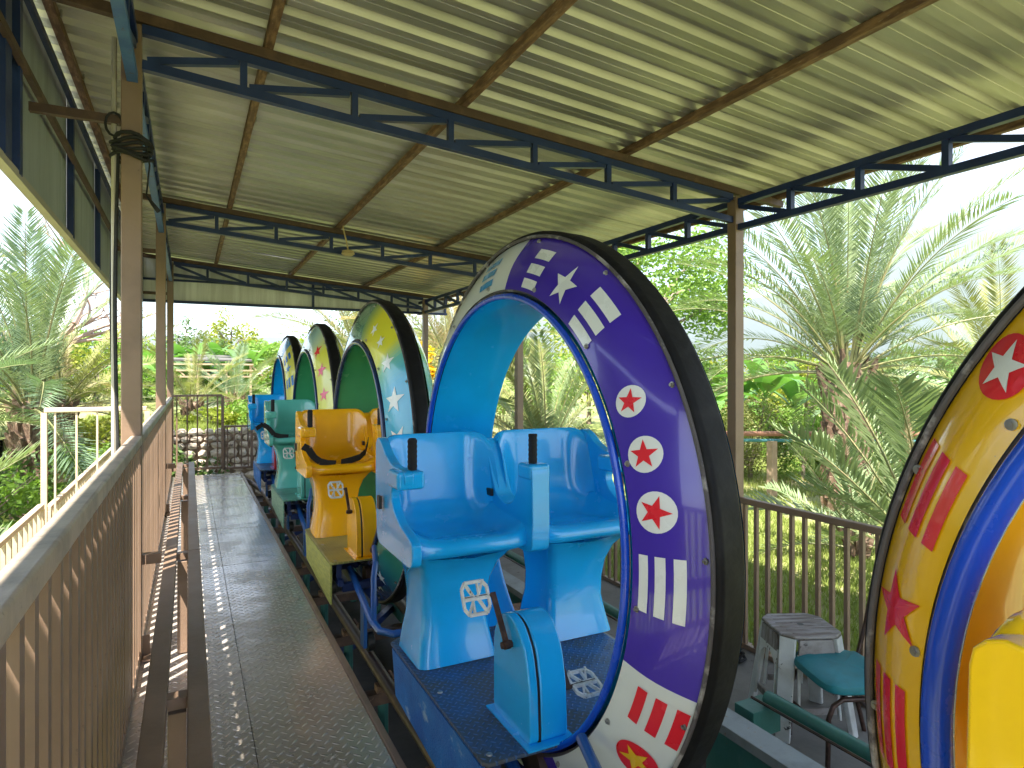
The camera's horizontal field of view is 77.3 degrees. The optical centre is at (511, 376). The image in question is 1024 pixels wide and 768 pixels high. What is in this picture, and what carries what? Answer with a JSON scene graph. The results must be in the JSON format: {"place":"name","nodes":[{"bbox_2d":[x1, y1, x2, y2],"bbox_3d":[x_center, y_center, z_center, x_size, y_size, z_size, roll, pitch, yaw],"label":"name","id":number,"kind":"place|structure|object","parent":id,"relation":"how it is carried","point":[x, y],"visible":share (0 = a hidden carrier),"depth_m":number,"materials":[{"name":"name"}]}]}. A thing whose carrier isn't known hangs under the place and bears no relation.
{"place":"outdoors","nodes":[
{"label":"outdoors","id":0,"kind":"place"},
{"bbox_2d":[0,389,249,439],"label":"garden terrace","id":1,"kind":"structure","parent":0,"point":[84,414],"depth_m":18.27,"materials":[{"name":"beige stone"}]},
{"bbox_2d":[0,342,73,401],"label":"garden tree","id":2,"kind":"object","parent":1,"relation":"on","point":[71,352],"visible":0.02,"depth_m":20.89,"materials":[{"name":"green plant"}]},
{"bbox_2d":[2,333,119,403],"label":"garden tree","id":3,"kind":"object","parent":1,"relation":"on","point":[80,359],"visible":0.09,"depth_m":22.04,"materials":[{"name":"green plant"}]},
{"bbox_2d":[14,208,155,415],"bbox_3d":[-8.398,-1.300,13.041,2.606,4.705,2.910,0,0,-27],"label":"bare tree","id":4,"kind":"object","parent":1,"relation":"on","point":[90,333],"visible":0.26,"depth_m":12.67,"materials":[{"name":"green plant"}]},
{"bbox_2d":[60,326,155,402],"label":"garden tree","id":5,"kind":"object","parent":1,"relation":"on","point":[145,389],"visible":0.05,"depth_m":23.52,"materials":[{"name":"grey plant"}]},
{"bbox_2d":[85,335,176,396],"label":"garden tree","id":6,"kind":"object","parent":1,"relation":"on","point":[118,357],"visible":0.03,"depth_m":29.73,"materials":[{"name":"green plant"}]},
{"bbox_2d":[105,346,209,371],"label":"banana plant","id":7,"kind":"object","parent":1,"relation":"on","point":[152,366],"visible":0.19,"depth_m":19.80,"materials":[{"name":"green plant"}]},
{"bbox_2d":[110,349,212,400],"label":"garden tree","id":8,"kind":"object","parent":1,"relation":"on","point":[145,375],"visible":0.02,"depth_m":25.06,"materials":[{"name":"green plant"}]},
{"bbox_2d":[166,315,197,346],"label":"slender tree","id":9,"kind":"object","parent":1,"relation":"on","point":[189,327],"visible":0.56,"depth_m":30.14,"materials":[{"name":"green plant"}]},
{"bbox_2d":[144,342,220,401],"bbox_3d":[-10.526,-0.073,20.952,2.311,2.206,2.221,0,0,4],"label":"banana plant","id":10,"kind":"object","parent":1,"relation":"on","point":[179,350],"visible":0.34,"depth_m":20.84,"materials":[{"name":"green plant"}]},
{"bbox_2d":[107,328,261,433],"bbox_3d":[-6.856,0.461,13.665,3.026,2.858,3.398,0,0,-27],"label":"date palm","id":11,"kind":"object","parent":1,"relation":"on","point":[192,404],"visible":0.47,"depth_m":13.41,"materials":[{"name":"green plant"}]},
{"bbox_2d":[176,320,205,347],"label":"slender tree","id":12,"kind":"object","parent":1,"relation":"on","point":[192,335],"visible":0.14,"depth_m":30.00,"materials":[{"name":"green plant"}]},
{"bbox_2d":[144,334,258,399],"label":"garden tree","id":13,"kind":"object","parent":1,"relation":"on","point":[222,343],"visible":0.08,"depth_m":26.34,"materials":[{"name":"green plant"}]},
{"bbox_2d":[176,344,231,403],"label":"banana plant","id":14,"kind":"object","parent":1,"relation":"on","point":[208,368],"visible":0.26,"depth_m":21.84,"materials":[{"name":"green plant"}]},
{"bbox_2d":[147,361,265,401],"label":"garden tree","id":15,"kind":"object","parent":1,"relation":"on","point":[260,390],"visible":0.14,"depth_m":21.86,"materials":[{"name":"green plant"}]},
{"bbox_2d":[174,406,244,427],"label":"garden shrub","id":16,"kind":"object","parent":1,"relation":"on","point":[212,413],"visible":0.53,"depth_m":12.09,"materials":[{"name":"green plant"}]},
{"bbox_2d":[174,355,262,402],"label":"open shed","id":17,"kind":"structure","parent":1,"relation":"on","point":[225,357],"depth_m":19.91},
{"bbox_2d":[174,340,276,411],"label":"date palm","id":18,"kind":"object","parent":1,"relation":"on","point":[242,388],"visible":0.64,"depth_m":16.31,"materials":[{"name":"green plant"}]},
{"bbox_2d":[203,307,263,351],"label":"garden tree","id":19,"kind":"object","parent":1,"relation":"on","point":[243,337],"visible":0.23,"depth_m":33.98,"materials":[{"name":"green plant"}]},
{"bbox_2d":[205,342,265,404],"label":"banana plant","id":20,"kind":"object","parent":1,"relation":"on","point":[213,345],"visible":0.13,"depth_m":21.68,"materials":[{"name":"green plant"}]},
{"bbox_2d":[224,398,249,431],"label":"garden shrub","id":21,"kind":"object","parent":1,"relation":"on","point":[242,408],"visible":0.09,"depth_m":12.25,"materials":[{"name":"green plant"}]},
{"bbox_2d":[229,400,247,410],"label":"garden shrub","id":22,"kind":"object","parent":1,"relation":"on","point":[240,407],"visible":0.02,"depth_m":14.46,"materials":[{"name":"green plant"}]},
{"bbox_2d":[212,342,275,399],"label":"banana plant","id":23,"kind":"object","parent":1,"relation":"on","point":[251,354],"visible":0.4,"depth_m":20.93,"materials":[{"name":"green plant"}]},
{"bbox_2d":[227,339,280,396],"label":"garden tree","id":24,"kind":"object","parent":1,"relation":"on","point":[270,351],"visible":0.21,"depth_m":26.00,"materials":[{"name":"green plant"}]},
{"bbox_2d":[227,337,304,388],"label":"garden tree","id":25,"kind":"object","parent":1,"relation":"on","point":[258,363],"visible":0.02,"depth_m":28.75,"materials":[{"name":"green plant"}]},
{"bbox_2d":[296,310,414,342],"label":"garden tree","id":26,"kind":"object","parent":1,"relation":"on","point":[343,328],"visible":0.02,"depth_m":34.16,"materials":[{"name":"green plant"}]},
{"bbox_2d":[122,472,406,767],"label":"walkway","id":27,"kind":"structure","parent":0,"point":[286,690],"depth_m":3.01,"materials":[{"name":"grey metal"}]},
{"bbox_2d":[0,436,141,767],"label":"railing","id":28,"kind":"object","parent":27,"relation":"on","point":[69,624],"visible":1,"depth_m":1.33,"materials":[{"name":"paint"}]},
{"bbox_2d":[143,405,165,634],"bbox_3d":[-2.594,0.809,4.644,0.050,1.058,3.453,0,0,-27],"label":"railing","id":29,"kind":"object","parent":27,"relation":"on","point":[153,471],"visible":0.76,"depth_m":4.06,"materials":[{"name":"paint"}]},
{"bbox_2d":[166,397,172,503],"bbox_3d":[-4.020,0.809,7.470,0.050,1.058,2.698,0,0,-27],"label":"railing","id":30,"kind":"object","parent":27,"relation":"on","point":[168,435],"visible":0.62,"depth_m":7.23,"materials":[{"name":"metal"}]},
{"bbox_2d":[171,394,223,471],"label":"gate","id":31,"kind":"structure","parent":30,"relation":"attached to","point":[222,432],"depth_m":8.79,"materials":[{"name":"brown metal"}]},
{"bbox_2d":[135,462,212,767],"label":"bench rail","id":32,"kind":"object","parent":27,"relation":"on","point":[189,732],"visible":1,"depth_m":1.96,"materials":[{"name":"beige paint"}]},
{"bbox_2d":[223,425,252,469],"bbox_3d":[-3.873,1.000,9.045,0.395,0.620,0.040,0,0,-27],"label":"railing","id":33,"kind":"object","parent":27,"relation":"on","point":[251,451],"visible":0.8,"depth_m":9.06,"materials":[{"name":"brown metal"}]},
{"bbox_2d":[0,379,898,653],"bbox_3d":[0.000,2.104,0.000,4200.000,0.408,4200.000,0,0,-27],"label":"ground","id":34,"kind":"structure","parent":0,"point":[595,422],"depth_m":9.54,"materials":[{"name":"green plant"}]},
{"bbox_2d":[0,246,32,450],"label":"date palm","id":35,"kind":"object","parent":34,"relation":"on","point":[3,429],"visible":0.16,"depth_m":10.04,"materials":[{"name":"green plant"}]},
{"bbox_2d":[0,464,40,532],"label":"garden shrub","id":36,"kind":"object","parent":34,"relation":"on","point":[19,494],"visible":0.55,"depth_m":6.78,"materials":[{"name":"green plant"}]},
{"bbox_2d":[0,441,40,535],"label":"date palm","id":37,"kind":"object","parent":34,"relation":"on","point":[19,455],"visible":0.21,"depth_m":4.79,"materials":[{"name":"green plant"}]},
{"bbox_2d":[0,504,44,569],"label":"railing","id":38,"kind":"object","parent":34,"relation":"on","point":[15,538],"visible":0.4,"depth_m":3.82,"materials":[{"name":"beige paint"}]},
{"bbox_2d":[0,324,64,501],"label":"date palm","id":39,"kind":"object","parent":34,"relation":"on","point":[10,362],"visible":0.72,"depth_m":6.20,"materials":[{"name":"green plant"}]},
{"bbox_2d":[0,446,95,527],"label":"garden shrub","id":40,"kind":"object","parent":34,"relation":"on","point":[50,481],"visible":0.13,"depth_m":7.84,"materials":[{"name":"green plant"}]},
{"bbox_2d":[0,204,108,520],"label":"date palm","id":41,"kind":"object","parent":34,"relation":"on","point":[24,396],"visible":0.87,"depth_m":8.47,"materials":[{"name":"green plant"}]},
{"bbox_2d":[16,442,110,508],"bbox_3d":[-5.599,1.549,8.580,1.766,1.302,1.602,0,0,-6],"label":"garden shrub","id":42,"kind":"object","parent":34,"relation":"on","point":[51,494],"visible":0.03,"depth_m":8.58,"materials":[{"name":"green plant"}]},
{"bbox_2d":[48,447,110,520],"bbox_3d":[-4.364,1.470,6.646,0.040,1.080,4.635,0,0,-27],"label":"railing","id":43,"kind":"object","parent":34,"relation":"on","point":[65,495],"visible":0.23,"depth_m":5.58,"materials":[{"name":"beige metal"}]},
{"bbox_2d":[0,273,182,490],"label":"date palm","id":44,"kind":"object","parent":34,"relation":"on","point":[72,402],"visible":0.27,"depth_m":10.58,"materials":[{"name":"green plant"}]},
{"bbox_2d":[41,406,149,523],"bbox_3d":[-2.981,1.095,4.600,0.660,1.750,0.035,0,0,-27],"label":"gate frame","id":45,"kind":"object","parent":34,"relation":"on","point":[44,457],"visible":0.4,"depth_m":4.48,"materials":[{"name":"beige paint"}]},
{"bbox_2d":[56,411,143,479],"bbox_3d":[-6.182,1.357,10.204,1.912,1.686,1.932,0,0,-27],"label":"garden shrub","id":46,"kind":"object","parent":34,"relation":"on","point":[102,432],"visible":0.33,"depth_m":9.76,"materials":[{"name":"green plant"}]},
{"bbox_2d":[58,427,271,495],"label":"stone wall","id":47,"kind":"structure","parent":34,"relation":"on","point":[248,473],"depth_m":10.79,"materials":[{"name":"beige stone"}]},
{"bbox_2d":[107,439,230,476],"bbox_3d":[-4.910,1.518,9.014,1.782,1.364,1.720,0,0,-27],"label":"garden shrub","id":48,"kind":"object","parent":34,"relation":"on","point":[203,472],"visible":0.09,"depth_m":9.17,"materials":[{"name":"green plant"}]},
{"bbox_2d":[249,309,443,407],"bbox_3d":[-4.141,-0.592,17.392,5.698,6.321,6.231,0,0,-27],"label":"date palm","id":49,"kind":"object","parent":34,"relation":"on","point":[348,327],"visible":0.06,"depth_m":16.97,"materials":[{"name":"green plant"}]},
{"bbox_2d":[418,338,435,379],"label":"flowering tree","id":50,"kind":"object","parent":34,"relation":"on","point":[432,368],"visible":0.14,"depth_m":12.69,"materials":[{"name":"yellow plant"}]},
{"bbox_2d":[412,318,441,381],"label":"background tree","id":51,"kind":"object","parent":34,"relation":"on","point":[421,337],"depth_m":29.41,"materials":[{"name":"green plant"}]},
{"bbox_2d":[333,295,573,437],"bbox_3d":[-1.371,-0.386,15.474,6.061,5.894,6.004,0,0,-27],"label":"date palm","id":52,"kind":"object","parent":34,"relation":"on","point":[442,332],"visible":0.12,"depth_m":15.13,"materials":[{"name":"green plant"}]},
{"bbox_2d":[256,495,705,767],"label":"track bed","id":53,"kind":"object","parent":34,"relation":"on","point":[407,748],"depth_m":4.68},
{"bbox_2d":[245,477,486,767],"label":"ride track","id":54,"kind":"structure","parent":53,"relation":"on","point":[381,695],"depth_m":4.37,"materials":[{"name":"metal"}]},
{"bbox_2d":[246,335,302,497],"bbox_3d":[-2.771,0.549,8.067,1.064,2.127,2.008,0,0,-27],"label":"pedal car","id":55,"kind":"object","parent":54,"relation":"on","point":[282,382],"visible":0.37,"depth_m":7.97,"materials":[{"name":"paint"}]},
{"bbox_2d":[255,323,343,557],"bbox_3d":[-1.891,0.549,6.237,1.144,2.127,2.008,0,0,-27],"label":"pedal car","id":56,"kind":"object","parent":54,"relation":"on","point":[319,361],"visible":0.52,"depth_m":6.09,"materials":[{"name":"paint"}]},
{"bbox_2d":[294,299,432,651],"bbox_3d":[-0.890,0.549,4.356,1.052,2.127,2.008,0,0,-27],"label":"pedal car","id":57,"kind":"object","parent":54,"relation":"on","point":[384,367],"visible":0.81,"depth_m":4.04,"materials":[{"name":"paint"}]},
{"bbox_2d":[376,231,745,767],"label":"pedal car","id":58,"kind":"object","parent":54,"relation":"on","point":[549,674],"visible":1,"depth_m":2.00,"materials":[{"name":"paint"}]},
{"bbox_2d":[864,287,1023,767],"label":"pedal car","id":59,"kind":"object","parent":54,"relation":"on","point":[944,663],"visible":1,"depth_m":0.95,"materials":[{"name":"paint"}]},
{"bbox_2d":[419,326,547,395],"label":"background tree","id":60,"kind":"object","parent":34,"relation":"on","point":[506,379],"visible":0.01,"depth_m":30.33,"materials":[{"name":"green plant"}]},
{"bbox_2d":[0,0,1023,661],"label":"canopy shelter","id":61,"kind":"object","parent":34,"relation":"on","point":[430,156],"visible":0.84,"depth_m":3.79,"materials":[{"name":"beige paint"}]},
{"bbox_2d":[104,111,160,449],"bbox_3d":[-1.814,-0.430,3.062,0.186,1.621,0.178,0,0,-4],"label":"cable bundle","id":62,"kind":"object","parent":61,"relation":"hanging from","point":[117,145],"visible":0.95,"depth_m":3.01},
{"bbox_2d":[341,226,354,255],"bbox_3d":[-1.753,-1.470,6.845,0.139,0.360,0.139,0,0,-27],"label":"pendant lamp","id":63,"kind":"object","parent":61,"relation":"hanging from","point":[347,252],"visible":0.95,"depth_m":6.82,"materials":[{"name":"beige plastic"}]},
{"bbox_2d":[496,338,595,423],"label":"background tree","id":64,"kind":"object","parent":34,"relation":"on","point":[554,372],"visible":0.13,"depth_m":25.08,"materials":[{"name":"green plant"}]},
{"bbox_2d":[492,327,606,445],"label":"date palm","id":65,"kind":"object","parent":34,"relation":"on","point":[535,419],"visible":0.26,"depth_m":9.98,"materials":[{"name":"green plant"}]},
{"bbox_2d":[537,324,607,425],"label":"background tree","id":66,"kind":"object","parent":34,"relation":"on","point":[585,393],"visible":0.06,"depth_m":27.38,"materials":[{"name":"green plant"}]},
{"bbox_2d":[534,224,760,344],"bbox_3d":[3.849,-1.297,18.675,6.669,6.994,6.042,0,0,-27],"label":"feathery tree","id":67,"kind":"object","parent":34,"relation":"on","point":[686,283],"visible":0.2,"depth_m":17.58,"materials":[{"name":"green plant"}]},
{"bbox_2d":[598,336,726,410],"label":"background tree","id":68,"kind":"object","parent":34,"relation":"on","point":[708,360],"visible":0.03,"depth_m":22.85,"materials":[{"name":"green plant"}]},
{"bbox_2d":[499,548,871,767],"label":"service floor","id":69,"kind":"structure","parent":34,"relation":"on","point":[807,744],"depth_m":3.99,"materials":[{"name":"concrete"}]},
{"bbox_2d":[601,472,629,591],"bbox_3d":[0.884,1.453,6.400,0.050,1.110,3.453,0,0,-27],"label":"railing","id":70,"kind":"object","parent":69,"relation":"on","point":[608,578],"visible":0.01,"depth_m":6.17,"materials":[{"name":"brown metal"}]},
{"bbox_2d":[502,550,871,767],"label":"green girder","id":71,"kind":"object","parent":69,"relation":"on","point":[750,726],"visible":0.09,"depth_m":3.15,"materials":[{"name":"metal"}]},
{"bbox_2d":[748,613,857,743],"bbox_3d":[1.685,1.728,3.741,0.476,0.565,0.476,0,0,-3],"label":"plastic stool","id":72,"kind":"object","parent":69,"relation":"on","point":[780,635],"visible":0.73,"depth_m":3.60,"materials":[{"name":"grey plastic"}]},
{"bbox_2d":[740,497,882,706],"bbox_3d":[2.717,1.453,2.771,0.050,1.110,4.498,0,0,-27],"label":"railing","id":73,"kind":"object","parent":69,"relation":"on","point":[833,521],"visible":0.38,"depth_m":4.27,"materials":[{"name":"brown metal"}]},
{"bbox_2d":[791,589,869,767],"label":"cushioned chair","id":74,"kind":"object","parent":69,"relation":"on","point":[840,673],"visible":0.52,"depth_m":3.36,"materials":[{"name":"teal fabric"}]},
{"bbox_2d":[716,391,763,425],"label":"banana plant","id":75,"kind":"object","parent":34,"relation":"on","point":[721,399],"visible":0.16,"depth_m":15.75,"materials":[{"name":"green plant"}]},
{"bbox_2d":[701,362,781,437],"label":"background tree","id":76,"kind":"object","parent":34,"relation":"on","point":[715,379],"visible":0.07,"depth_m":20.33,"materials":[{"name":"green plant"}]},
{"bbox_2d":[713,380,788,414],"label":"banana plant","id":77,"kind":"object","parent":34,"relation":"on","point":[747,386],"visible":0.16,"depth_m":16.68,"materials":[{"name":"green plant"}]},
{"bbox_2d":[718,391,797,479],"bbox_3d":[4.760,1.253,12.996,2.026,1.895,1.889,0,0,-27],"label":"clipped bush","id":78,"kind":"object","parent":34,"relation":"on","point":[752,457],"visible":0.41,"depth_m":12.73,"materials":[{"name":"green plant"}]},
{"bbox_2d":[711,358,816,457],"bbox_3d":[6.444,0.837,16.423,2.771,2.726,2.463,0,0,23],"label":"banana plant","id":79,"kind":"object","parent":34,"relation":"on","point":[778,381],"visible":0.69,"depth_m":16.29,"materials":[{"name":"green plant"}]},
{"bbox_2d":[709,353,820,426],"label":"background tree","id":80,"kind":"object","parent":34,"relation":"on","point":[780,390],"visible":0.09,"depth_m":22.06,"materials":[{"name":"green plant"}]},
{"bbox_2d":[762,405,821,479],"bbox_3d":[5.952,1.390,13.107,1.903,1.623,1.413,0,0,1],"label":"leafy shrub","id":81,"kind":"object","parent":34,"relation":"on","point":[817,422],"visible":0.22,"depth_m":12.86,"materials":[{"name":"green plant"}]},
{"bbox_2d":[773,361,819,451],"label":"banana plant","id":82,"kind":"object","parent":34,"relation":"on","point":[789,388],"visible":0.34,"depth_m":17.42,"materials":[{"name":"green plant"}]},
{"bbox_2d":[756,343,848,426],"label":"background tree","id":83,"kind":"object","parent":34,"relation":"on","point":[782,363],"visible":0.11,"depth_m":21.71,"materials":[{"name":"green plant"}]},
{"bbox_2d":[748,430,893,559],"bbox_3d":[4.017,1.451,7.370,2.490,1.736,2.330,0,0,-27],"label":"date palm","id":84,"kind":"object","parent":34,"relation":"on","point":[839,508],"visible":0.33,"depth_m":7.32,"materials":[{"name":"green plant"}]},
{"bbox_2d":[726,431,919,497],"bbox_3d":[5.522,1.503,10.842,6.600,1.214,0.170,0,0,7],"label":"pipe fence","id":85,"kind":"object","parent":34,"relation":"on","point":[771,460],"visible":0.06,"depth_m":10.94,"materials":[{"name":"beige metal"}]},
{"bbox_2d":[744,347,944,539],"bbox_3d":[3.144,0.916,5.689,2.279,2.468,2.694,0,0,-27],"label":"date palm","id":86,"kind":"object","parent":34,"relation":"on","point":[868,395],"visible":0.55,"depth_m":5.77,"materials":[{"name":"green plant"}]},
{"bbox_2d":[666,144,1023,517],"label":"date palm","id":87,"kind":"object","parent":34,"relation":"on","point":[844,311],"visible":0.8,"depth_m":9.23,"materials":[{"name":"green plant"}]},
{"bbox_2d":[798,341,929,411],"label":"background tree","id":88,"kind":"object","parent":34,"relation":"on","point":[849,348],"visible":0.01,"depth_m":23.75,"materials":[{"name":"green plant"}]},
{"bbox_2d":[811,339,964,465],"bbox_3d":[8.621,0.921,13.982,3.590,3.688,3.419,0,0,-27],"label":"date palm","id":89,"kind":"object","parent":34,"relation":"on","point":[920,377],"visible":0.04,"depth_m":13.63,"materials":[{"name":"green plant"}]},
{"bbox_2d":[872,381,925,464],"bbox_3d":[7.921,1.137,13.519,1.668,2.201,1.811,0,0,-27],"label":"clipped bush","id":90,"kind":"object","parent":34,"relation":"on","point":[881,393],"visible":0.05,"depth_m":13.20,"materials":[{"name":"green plant"}]},
{"bbox_2d":[894,406,914,474],"bbox_3d":[6.540,1.300,10.596,0.490,1.600,0.508,0,0,-27],"label":"dry frond bundle","id":91,"kind":"object","parent":34,"relation":"on","point":[909,425],"visible":0.25,"depth_m":10.57,"materials":[{"name":"beige plant"}]},
{"bbox_2d":[872,348,956,429],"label":"background tree","id":92,"kind":"object","parent":34,"relation":"on","point":[883,360],"visible":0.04,"depth_m":20.00,"materials":[{"name":"green plant"}]},
{"bbox_2d":[887,342,972,410],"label":"background tree","id":93,"kind":"object","parent":34,"relation":"on","point":[927,360],"visible":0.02,"depth_m":23.30,"materials":[{"name":"green plant"}]},
{"bbox_2d":[909,350,959,388],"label":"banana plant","id":94,"kind":"object","parent":34,"relation":"on","point":[935,377],"visible":0.06,"depth_m":16.35,"materials":[{"name":"green plant"}]},
{"bbox_2d":[869,239,1022,463],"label":"date palm","id":95,"kind":"object","parent":34,"relation":"on","point":[975,331],"visible":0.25,"depth_m":11.67,"materials":[{"name":"green plant"}]},
{"bbox_2d":[0,128,1023,338],"label":"sky","id":96,"kind":"structure","parent":0,"point":[957,189],"materials":[{"name":"white"}]},
{"bbox_2d":[1,210,1023,377],"bbox_3d":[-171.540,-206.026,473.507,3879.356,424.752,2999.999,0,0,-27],"label":"hills","id":97,"kind":"structure","parent":0,"point":[1006,223],"depth_m":1481.38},
{"bbox_2d":[738,649,746,663],"bbox_3d":[1.544,1.952,4.543,0.242,0.105,0.235,0,0,-27],"label":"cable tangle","id":98,"kind":"object","parent":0,"point":[742,653],"visible":0.06,"depth_m":4.49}
]}

